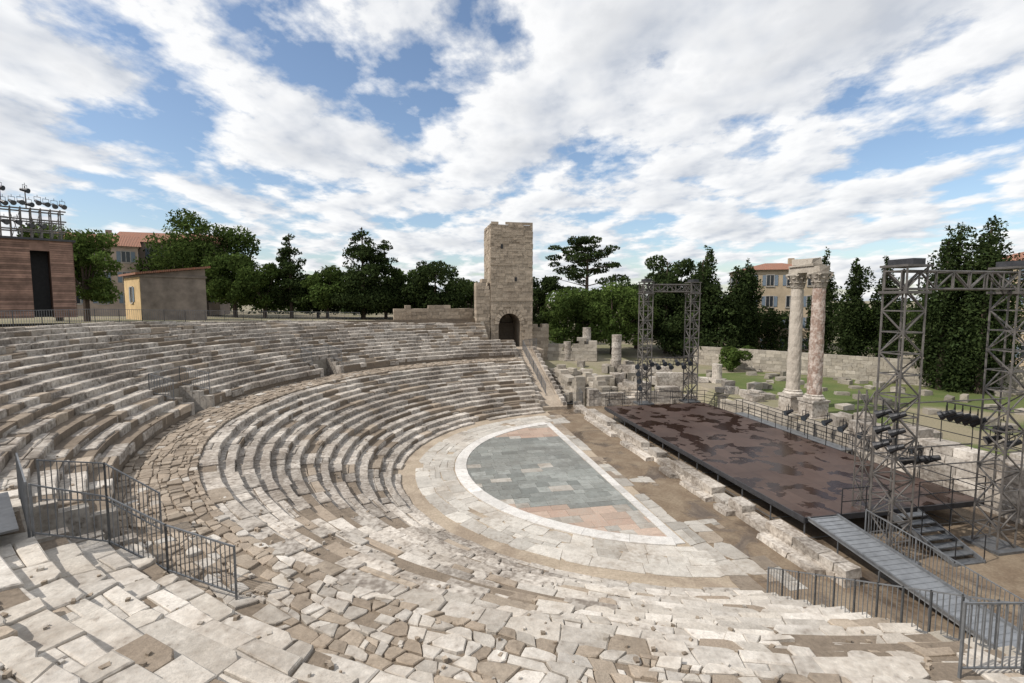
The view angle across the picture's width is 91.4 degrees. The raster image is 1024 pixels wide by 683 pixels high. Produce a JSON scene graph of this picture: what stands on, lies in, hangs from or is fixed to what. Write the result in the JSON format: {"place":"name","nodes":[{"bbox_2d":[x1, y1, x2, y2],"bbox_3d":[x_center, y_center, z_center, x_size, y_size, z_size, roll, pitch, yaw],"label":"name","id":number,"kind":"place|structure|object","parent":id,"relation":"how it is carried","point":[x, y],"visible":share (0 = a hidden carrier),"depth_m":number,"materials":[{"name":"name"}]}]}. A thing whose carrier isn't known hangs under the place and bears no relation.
{"place":"outdoors","nodes":[
{"label":"outdoors","id":0,"kind":"place"},
{"bbox_2d":[0,301,929,427],"bbox_3d":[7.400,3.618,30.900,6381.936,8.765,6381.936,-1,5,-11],"label":"ground","id":1,"kind":"structure","parent":0,"point":[629,352],"depth_m":64.33,"materials":[{"name":"beige soil"}]},
{"bbox_2d":[0,182,77,318],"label":"timber technical pavilion","id":2,"kind":"structure","parent":1,"relation":"on","point":[38,274],"depth_m":34.48,"materials":[{"name":"brown wood"}]},
{"bbox_2d":[16,223,106,320],"bbox_3d":[-42.276,-6.388,46.669,6.802,8.885,8.029,0,5,0],"label":"broadleaf tree","id":3,"kind":"object","parent":1,"relation":"on","point":[27,234],"visible":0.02,"depth_m":46.45,"materials":[{"name":"green plant"}]},
{"bbox_2d":[34,224,124,321],"bbox_3d":[-38.297,-6.095,44.497,6.104,8.656,5.964,-3,5,-29],"label":"broadleaf tree","id":4,"kind":"object","parent":1,"relation":"on","point":[89,285],"visible":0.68,"depth_m":44.62,"materials":[{"name":"green plant"}]},
{"bbox_2d":[77,246,138,315],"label":"walls","id":5,"kind":"structure","parent":1,"relation":"on","point":[109,307],"depth_m":74.15,"materials":[{"name":"beige paint"}]},
{"bbox_2d":[57,230,140,248],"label":"roof","id":6,"kind":"structure","parent":5,"relation":"on","point":[130,241],"depth_m":76.20,"materials":[{"name":"tile"}]},
{"bbox_2d":[74,251,139,304],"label":"windows","id":7,"kind":"structure","parent":5,"relation":"attached to","point":[126,256],"depth_m":74.47,"materials":[{"name":"blue glass"}]},
{"bbox_2d":[123,275,206,319],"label":"walls","id":8,"kind":"structure","parent":1,"relation":"on","point":[155,295],"depth_m":55.20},
{"bbox_2d":[129,286,134,303],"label":"windows","id":9,"kind":"structure","parent":8,"relation":"attached to","point":[131,295],"depth_m":55.34,"materials":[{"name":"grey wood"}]},
{"bbox_2d":[118,266,210,276],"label":"roof","id":10,"kind":"structure","parent":8,"relation":"on","point":[196,271],"depth_m":55.57,"materials":[{"name":"tile"}]},
{"bbox_2d":[138,242,229,314],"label":"walls","id":11,"kind":"structure","parent":1,"relation":"on","point":[221,308],"depth_m":81.57,"materials":[{"name":"beige paint"}]},
{"bbox_2d":[117,232,221,245],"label":"roof","id":12,"kind":"structure","parent":11,"relation":"on","point":[141,235],"depth_m":80.10,"materials":[{"name":"tile"}]},
{"bbox_2d":[145,248,227,303],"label":"windows","id":13,"kind":"structure","parent":11,"relation":"attached to","point":[146,252],"depth_m":78.05,"materials":[{"name":"blue glass"}]},
{"bbox_2d":[128,208,260,315],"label":"broadleaf tree","id":14,"kind":"object","parent":1,"relation":"on","point":[179,250],"visible":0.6,"depth_m":76.72,"materials":[{"name":"green plant"}]},
{"bbox_2d":[200,252,267,316],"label":"broadleaf tree","id":15,"kind":"object","parent":1,"relation":"on","point":[218,288],"visible":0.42,"depth_m":72.68,"materials":[{"name":"green plant"}]},
{"bbox_2d":[225,255,296,317],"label":"broadleaf tree","id":16,"kind":"object","parent":1,"relation":"on","point":[245,287],"visible":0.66,"depth_m":71.05,"materials":[{"name":"green plant"}]},
{"bbox_2d":[269,233,316,317],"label":"conifer tree","id":17,"kind":"object","parent":1,"relation":"on","point":[289,267],"visible":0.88,"depth_m":73.67,"materials":[{"name":"green plant"}]},
{"bbox_2d":[294,270,342,317],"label":"broadleaf tree","id":18,"kind":"object","parent":1,"relation":"on","point":[336,308],"visible":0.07,"depth_m":79.57,"materials":[{"name":"green plant"}]},
{"bbox_2d":[295,265,355,318],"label":"broadleaf tree","id":19,"kind":"object","parent":1,"relation":"on","point":[317,294],"visible":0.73,"depth_m":72.58,"materials":[{"name":"green plant"}]},
{"bbox_2d":[344,270,376,317],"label":"broadleaf tree","id":20,"kind":"object","parent":1,"relation":"on","point":[368,313],"visible":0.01,"depth_m":79.42,"materials":[{"name":"green plant"}]},
{"bbox_2d":[329,227,393,318],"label":"conifer tree","id":21,"kind":"object","parent":1,"relation":"on","point":[358,297],"visible":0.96,"depth_m":72.73,"materials":[{"name":"green plant"}]},
{"bbox_2d":[357,240,409,318],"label":"conifer tree","id":22,"kind":"object","parent":1,"relation":"on","point":[388,270],"visible":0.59,"depth_m":75.10,"materials":[{"name":"green plant"}]},
{"bbox_2d":[389,268,426,309],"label":"broadleaf tree","id":23,"kind":"object","parent":1,"relation":"on","point":[401,272],"visible":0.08,"depth_m":78.52,"materials":[{"name":"green plant"}]},
{"bbox_2d":[399,260,473,308],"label":"broadleaf tree","id":24,"kind":"object","parent":1,"relation":"on","point":[420,293],"visible":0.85,"depth_m":76.53,"materials":[{"name":"green plant"}]},
{"bbox_2d":[443,278,483,311],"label":"broadleaf tree","id":25,"kind":"object","parent":1,"relation":"on","point":[468,299],"visible":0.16,"depth_m":81.62,"materials":[{"name":"green plant"}]},
{"bbox_2d":[474,221,532,346],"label":"stone tower","id":26,"kind":"structure","parent":1,"relation":"on","point":[504,287],"depth_m":60.51,"materials":[{"name":"beige stone"}]},
{"bbox_2d":[0,318,1023,682],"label":"stone seating tiers","id":27,"kind":"object","parent":1,"relation":"on","point":[272,454],"visible":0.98,"depth_m":13.35,"materials":[{"name":"stone"}]},
{"bbox_2d":[0,492,18,534],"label":"metal floor plate","id":28,"kind":"object","parent":27,"relation":"on","point":[8,523],"visible":1,"depth_m":10.26,"materials":[{"name":"metal"}]},
{"bbox_2d":[15,453,30,537],"bbox_3d":[-10.863,3.386,11.101,2.870,1.272,0.053,4,6,43],"label":"stairwell railing","id":29,"kind":"object","parent":27,"relation":"on","point":[22,489],"visible":0.98,"depth_m":10.58,"materials":[{"name":"grey metal"}]},
{"bbox_2d":[36,459,162,533],"bbox_3d":[-10.683,4.086,13.168,2.550,2.447,0.559,-2,5,-20],"label":"stairwell railing","id":30,"kind":"object","parent":27,"relation":"on","point":[105,481],"visible":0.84,"depth_m":13.31,"materials":[{"name":"grey metal"}]},
{"bbox_2d":[28,483,237,599],"bbox_3d":[-7.750,4.144,10.634,4.027,2.647,0.798,0,5,-2],"label":"stairwell railing","id":31,"kind":"object","parent":27,"relation":"on","point":[110,542],"visible":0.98,"depth_m":10.67,"materials":[{"name":"grey metal"}]},
{"bbox_2d":[148,366,209,400],"bbox_3d":[-18.658,2.372,28.195,1.709,1.591,2.968,0,5,-6],"label":"stairwell railing","id":32,"kind":"object","parent":27,"relation":"on","point":[157,376],"visible":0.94,"depth_m":28.04,"materials":[{"name":"grey metal"}]},
{"bbox_2d":[1,309,359,327],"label":"rim railing","id":33,"kind":"object","parent":27,"relation":"on","point":[146,316],"visible":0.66,"depth_m":35.14,"materials":[{"name":"grey metal"}]},
{"bbox_2d":[300,345,341,363],"bbox_3d":[-16.073,1.208,42.349,1.721,1.591,2.980,2,5,26],"label":"stairwell railing","id":34,"kind":"object","parent":27,"relation":"on","point":[336,354],"visible":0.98,"depth_m":43.21,"materials":[{"name":"grey metal"}]},
{"bbox_2d":[393,305,473,319],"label":"old stone wall","id":35,"kind":"structure","parent":27,"relation":"on","point":[432,312],"depth_m":61.49,"materials":[{"name":"beige stone"}]},
{"bbox_2d":[766,567,1023,654],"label":"cavea end railing","id":36,"kind":"object","parent":27,"relation":"on","point":[963,596],"visible":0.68,"depth_m":11.81,"materials":[{"name":"grey metal"}]},
{"bbox_2d":[957,601,1023,678],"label":"cavea end railing","id":37,"kind":"object","parent":27,"relation":"on","point":[962,639],"visible":0.92,"depth_m":8.45,"materials":[{"name":"grey metal"}]},
{"bbox_2d":[516,346,566,410],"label":"stone access ramp","id":38,"kind":"structure","parent":1,"relation":"on","point":[552,398],"depth_m":50.07,"materials":[{"name":"stone"}]},
{"bbox_2d":[522,338,545,393],"bbox_3d":[2.193,2.422,53.707,1.830,4.571,12.736,0,5,-1],"label":"ramp railing","id":39,"kind":"object","parent":38,"relation":"on","point":[533,362],"visible":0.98,"depth_m":52.72,"materials":[{"name":"grey metal"}]},
{"bbox_2d":[532,275,560,326],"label":"broadleaf tree","id":40,"kind":"object","parent":1,"relation":"on","point":[549,284],"visible":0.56,"depth_m":83.96,"materials":[{"name":"green plant"}]},
{"bbox_2d":[539,287,608,347],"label":"broadleaf tree","id":41,"kind":"object","parent":1,"relation":"on","point":[563,303],"visible":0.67,"depth_m":71.09,"materials":[{"name":"green plant"}]},
{"bbox_2d":[230,288,933,344],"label":"distant trees","id":42,"kind":"object","parent":1,"relation":"on","point":[342,311],"visible":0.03,"depth_m":100.70,"materials":[{"name":"green plant"}]},
{"bbox_2d":[546,235,628,293],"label":"cedar tree","id":43,"kind":"object","parent":1,"relation":"on","point":[583,258],"visible":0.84,"depth_m":89.93,"materials":[{"name":"green plant"}]},
{"bbox_2d":[574,282,658,354],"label":"broadleaf tree","id":44,"kind":"object","parent":1,"relation":"on","point":[624,299],"visible":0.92,"depth_m":69.05,"materials":[{"name":"green plant"}]},
{"bbox_2d":[532,324,708,405],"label":"ruined stone walls","id":45,"kind":"structure","parent":1,"relation":"on","point":[594,387],"depth_m":52.43,"materials":[{"name":"stone"}]},
{"bbox_2d":[562,341,573,360],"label":"broken column","id":46,"kind":"structure","parent":45,"relation":"on","point":[567,348],"depth_m":62.89,"materials":[{"name":"stone"}]},
{"bbox_2d":[583,327,590,343],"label":"broken column","id":47,"kind":"structure","parent":45,"relation":"on","point":[587,332],"depth_m":63.70,"materials":[{"name":"stone"}]},
{"bbox_2d":[611,334,621,371],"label":"broken column","id":48,"kind":"structure","parent":45,"relation":"on","point":[616,359],"depth_m":58.81,"materials":[{"name":"stone"}]},
{"bbox_2d":[614,276,660,347],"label":"broadleaf tree","id":49,"kind":"object","parent":1,"relation":"on","point":[628,283],"visible":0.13,"depth_m":78.84,"materials":[{"name":"green plant"}]},
{"bbox_2d":[641,262,687,352],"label":"broadleaf tree","id":50,"kind":"object","parent":1,"relation":"on","point":[669,300],"visible":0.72,"depth_m":72.50,"materials":[{"name":"green plant"}]},
{"bbox_2d":[644,255,695,347],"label":"broadleaf tree","id":51,"kind":"object","parent":1,"relation":"on","point":[688,265],"visible":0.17,"depth_m":79.36,"materials":[{"name":"green plant"}]},
{"bbox_2d":[662,260,738,355],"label":"conifer tree","id":52,"kind":"object","parent":1,"relation":"on","point":[712,294],"visible":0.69,"depth_m":68.37,"materials":[{"name":"green plant"}]},
{"bbox_2d":[688,245,723,348],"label":"cypress tree","id":53,"kind":"object","parent":1,"relation":"on","point":[711,261],"visible":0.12,"depth_m":74.68,"materials":[{"name":"green plant"}]},
{"bbox_2d":[710,265,760,349],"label":"cypress tree","id":54,"kind":"object","parent":1,"relation":"on","point":[738,295],"visible":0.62,"depth_m":69.08,"materials":[{"name":"green plant"}]},
{"bbox_2d":[718,346,752,370],"bbox_3d":[26.671,2.131,60.283,2.809,3.273,4.200,-2,5,-27],"label":"round shrub","id":55,"kind":"object","parent":1,"relation":"on","point":[733,356],"visible":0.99,"depth_m":59.75,"materials":[{"name":"green plant"}]},
{"bbox_2d":[740,345,756,348],"bbox_3d":[30.180,1.949,64.424,2.611,2.958,2.776,-3,6,-34],"label":"round shrub","id":56,"kind":"object","parent":1,"relation":"on","point":[747,347],"visible":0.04,"depth_m":64.33,"materials":[{"name":"green plant"}]},
{"bbox_2d":[736,258,764,348],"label":"cypress tree","id":57,"kind":"object","parent":1,"relation":"on","point":[754,300],"visible":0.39,"depth_m":70.62,"materials":[{"name":"green plant"}]},
{"bbox_2d":[729,269,812,351],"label":"walls","id":58,"kind":"structure","parent":1,"relation":"on","point":[781,291],"depth_m":77.29,"materials":[{"name":"beige paint"}]},
{"bbox_2d":[730,258,794,272],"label":"roof","id":59,"kind":"structure","parent":58,"relation":"on","point":[774,266],"depth_m":79.05,"materials":[{"name":"ceramic"}]},
{"bbox_2d":[730,274,811,349],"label":"windows","id":60,"kind":"structure","parent":58,"relation":"attached to","point":[770,280],"depth_m":77.35,"materials":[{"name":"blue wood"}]},
{"bbox_2d":[752,305,806,350],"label":"broadleaf tree","id":61,"kind":"object","parent":1,"relation":"on","point":[771,320],"visible":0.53,"depth_m":73.80,"materials":[{"name":"green plant"}]},
{"bbox_2d":[775,273,808,412],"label":"corinthian column","id":62,"kind":"structure","parent":1,"relation":"on","point":[790,393],"depth_m":38.37,"materials":[{"name":"stone"}]},
{"bbox_2d":[795,271,833,418],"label":"corinthian column","id":63,"kind":"structure","parent":1,"relation":"on","point":[813,401],"depth_m":36.33,"materials":[{"name":"stone"}]},
{"bbox_2d":[788,257,830,273],"bbox_3d":[22.110,-5.677,37.233,1.091,1.124,3.047,-1,5,-11],"label":"entablature fragment","id":64,"kind":"object","parent":63,"relation":"on","point":[807,265],"visible":0.95,"depth_m":36.77,"materials":[{"name":"stone"}]},
{"bbox_2d":[802,247,845,353],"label":"cypress tree","id":65,"kind":"object","parent":1,"relation":"on","point":[832,288],"visible":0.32,"depth_m":65.92,"materials":[{"name":"green plant"}]},
{"bbox_2d":[827,257,876,355],"bbox_3d":[42.208,-3.090,62.073,4.750,14.579,4.993,0,5,0],"label":"cypress tree","id":66,"kind":"object","parent":1,"relation":"on","point":[854,313],"visible":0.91,"depth_m":61.34,"materials":[{"name":"green plant"}]},
{"bbox_2d":[706,370,1023,460],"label":"scattered stone blocks","id":67,"kind":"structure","parent":1,"relation":"on","point":[753,392],"depth_m":43.49,"materials":[{"name":"stone"}]},
{"bbox_2d":[717,394,1023,524],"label":"backstage stone wall","id":68,"kind":"structure","parent":1,"relation":"on","point":[955,454],"depth_m":26.03,"materials":[{"name":"stone"}]},
{"bbox_2d":[867,403,1022,458],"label":"stage guardrail","id":69,"kind":"object","parent":68,"relation":"on","point":[913,423],"visible":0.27,"depth_m":26.28,"materials":[{"name":"black metal"}]},
{"bbox_2d":[838,302,925,356],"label":"broadleaf tree","id":70,"kind":"object","parent":1,"relation":"on","point":[906,322],"visible":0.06,"depth_m":65.66,"materials":[{"name":"green plant"}]},
{"bbox_2d":[851,258,1023,565],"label":"lighting truss gate","id":71,"kind":"structure","parent":1,"relation":"on","point":[997,546],"depth_m":19.50,"materials":[{"name":"metal"}]},
{"bbox_2d":[1008,270,1023,366],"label":"walls","id":72,"kind":"structure","parent":1,"relation":"on","point":[1022,363],"depth_m":64.76,"materials":[{"name":"beige paint"}]},
{"bbox_2d":[1002,252,1023,260],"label":"roof","id":73,"kind":"structure","parent":72,"relation":"on","point":[1021,255],"depth_m":65.61,"materials":[{"name":"tile"}]},
{"bbox_2d":[1007,269,1023,357],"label":"windows","id":74,"kind":"structure","parent":72,"relation":"attached to","point":[1022,347],"depth_m":64.70,"materials":[{"name":"white stone"}]},
{"bbox_2d":[0,0,1023,300],"label":"sky","id":75,"kind":"structure","parent":0,"point":[760,131],"materials":[{"name":"blue"}]},
{"bbox_2d":[392,410,807,592],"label":"orchestra paving","id":76,"kind":"structure","parent":0,"point":[527,474],"depth_m":24.16,"materials":[{"name":"stone"}]},
{"bbox_2d":[393,411,888,613],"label":"orchestra floor","id":77,"kind":"structure","parent":0,"point":[412,491],"depth_m":20.89,"materials":[{"name":"beige stone"}]},
{"bbox_2d":[548,403,1023,638],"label":"dirt strip","id":78,"kind":"object","parent":77,"relation":"on","point":[674,499],"visible":0.38,"depth_m":21.05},
{"bbox_2d":[573,401,861,587],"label":"pulpitum stone wall","id":79,"kind":"structure","parent":78,"relation":"on","point":[795,546],"depth_m":23.00,"materials":[{"name":"stone"}]},
{"bbox_2d":[564,388,582,404],"bbox_3d":[6.022,5.121,46.809,1.185,1.621,2.600,3,6,34],"label":"ramp railing","id":80,"kind":"object","parent":79,"relation":"on","point":[573,397],"visible":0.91,"depth_m":46.43,"materials":[{"name":"grey metal"}]},
{"bbox_2d":[807,514,1022,650],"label":"metal access ramp","id":81,"kind":"structure","parent":78,"relation":"on","point":[892,563],"depth_m":17.35,"materials":[{"name":"metal"}]},
{"bbox_2d":[864,509,1023,630],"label":"ramp handrail","id":82,"kind":"object","parent":81,"relation":"attached to","point":[977,580],"visible":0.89,"depth_m":16.83,"materials":[{"name":"grey metal"}]},
{"bbox_2d":[893,485,986,566],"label":"metal stairs","id":83,"kind":"structure","parent":78,"relation":"on","point":[956,542],"depth_m":19.95,"materials":[{"name":"metal"}]},
{"bbox_2d":[604,402,982,537],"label":"stage platform","id":84,"kind":"structure","parent":77,"relation":"on","point":[798,475],"depth_m":27.71,"materials":[{"name":"brown wood"}]},
{"bbox_2d":[633,279,701,404],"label":"lighting truss gate","id":85,"kind":"structure","parent":84,"relation":"on","point":[646,358],"depth_m":43.51,"materials":[{"name":"metal"}]},
{"bbox_2d":[605,389,853,450],"bbox_3d":[16.213,5.551,40.051,5.332,1.572,20.295,-4,6,-41],"label":"stage guardrail","id":86,"kind":"object","parent":84,"relation":"on","point":[609,396],"visible":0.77,"depth_m":40.24,"materials":[{"name":"black metal"}]},
{"bbox_2d":[606,390,985,508],"bbox_3d":[14.457,5.826,32.124,9.089,1.322,22.045,-1,5,-11],"label":"stage guardrail","id":87,"kind":"object","parent":84,"relation":"on","point":[950,477],"visible":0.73,"depth_m":30.07,"materials":[{"name":"black metal"}]},
{"bbox_2d":[783,404,922,466],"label":"stage spotlights","id":88,"kind":"object","parent":84,"relation":"attached to","point":[843,427],"visible":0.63,"depth_m":31.17,"materials":[{"name":"black metal"}]},
{"bbox_2d":[841,485,888,515],"bbox_3d":[14.899,6.738,21.036,2.439,1.322,0.047,-1,5,-11],"label":"stage guardrail","id":89,"kind":"object","parent":84,"relation":"on","point":[866,499],"visible":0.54,"depth_m":20.94,"materials":[{"name":"black metal"}]},
{"bbox_2d":[698,372,1023,455],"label":"lawn","id":90,"kind":"structure","parent":0,"point":[741,380],"depth_m":41.98,"materials":[{"name":"green plant"}]},
{"bbox_2d":[707,363,726,383],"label":"broken column","id":91,"kind":"structure","parent":90,"relation":"on","point":[716,378],"depth_m":52.01,"materials":[{"name":"stone"}]},
{"bbox_2d":[693,346,1023,394],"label":"boundary wall","id":92,"kind":"structure","parent":90,"relation":"on","point":[855,367],"depth_m":55.00,"materials":[{"name":"stone"}]},
{"bbox_2d":[862,256,909,358],"bbox_3d":[45.512,-3.215,60.862,4.805,14.434,5.040,0,5,0],"label":"cypress tree","id":93,"kind":"object","parent":90,"relation":"on","point":[886,338],"visible":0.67,"depth_m":60.42,"materials":[{"name":"green plant"}]},
{"bbox_2d":[901,225,986,391],"bbox_3d":[40.996,-2.436,47.394,5.639,17.112,6.227,0,5,0],"label":"cypress tree","id":94,"kind":"object","parent":90,"relation":"on","point":[938,356],"visible":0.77,"depth_m":46.79,"materials":[{"name":"green plant"}]},
{"bbox_2d":[910,222,987,387],"bbox_3d":[42.747,-2.547,48.727,5.245,17.848,6.296,-3,6,-36],"label":"cypress tree","id":95,"kind":"object","parent":90,"relation":"on","point":[960,243],"visible":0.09,"depth_m":47.36,"materials":[{"name":"green plant"}]},
{"bbox_2d":[937,232,1023,394],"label":"cypress tree","id":96,"kind":"object","parent":90,"relation":"on","point":[989,255],"visible":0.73,"depth_m":45.21,"materials":[{"name":"green plant"}]},
{"bbox_2d":[959,215,1023,389],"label":"cypress tree","id":97,"kind":"object","parent":90,"relation":"on","point":[998,238],"visible":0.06,"depth_m":46.31,"materials":[{"name":"green plant"}]}
]}

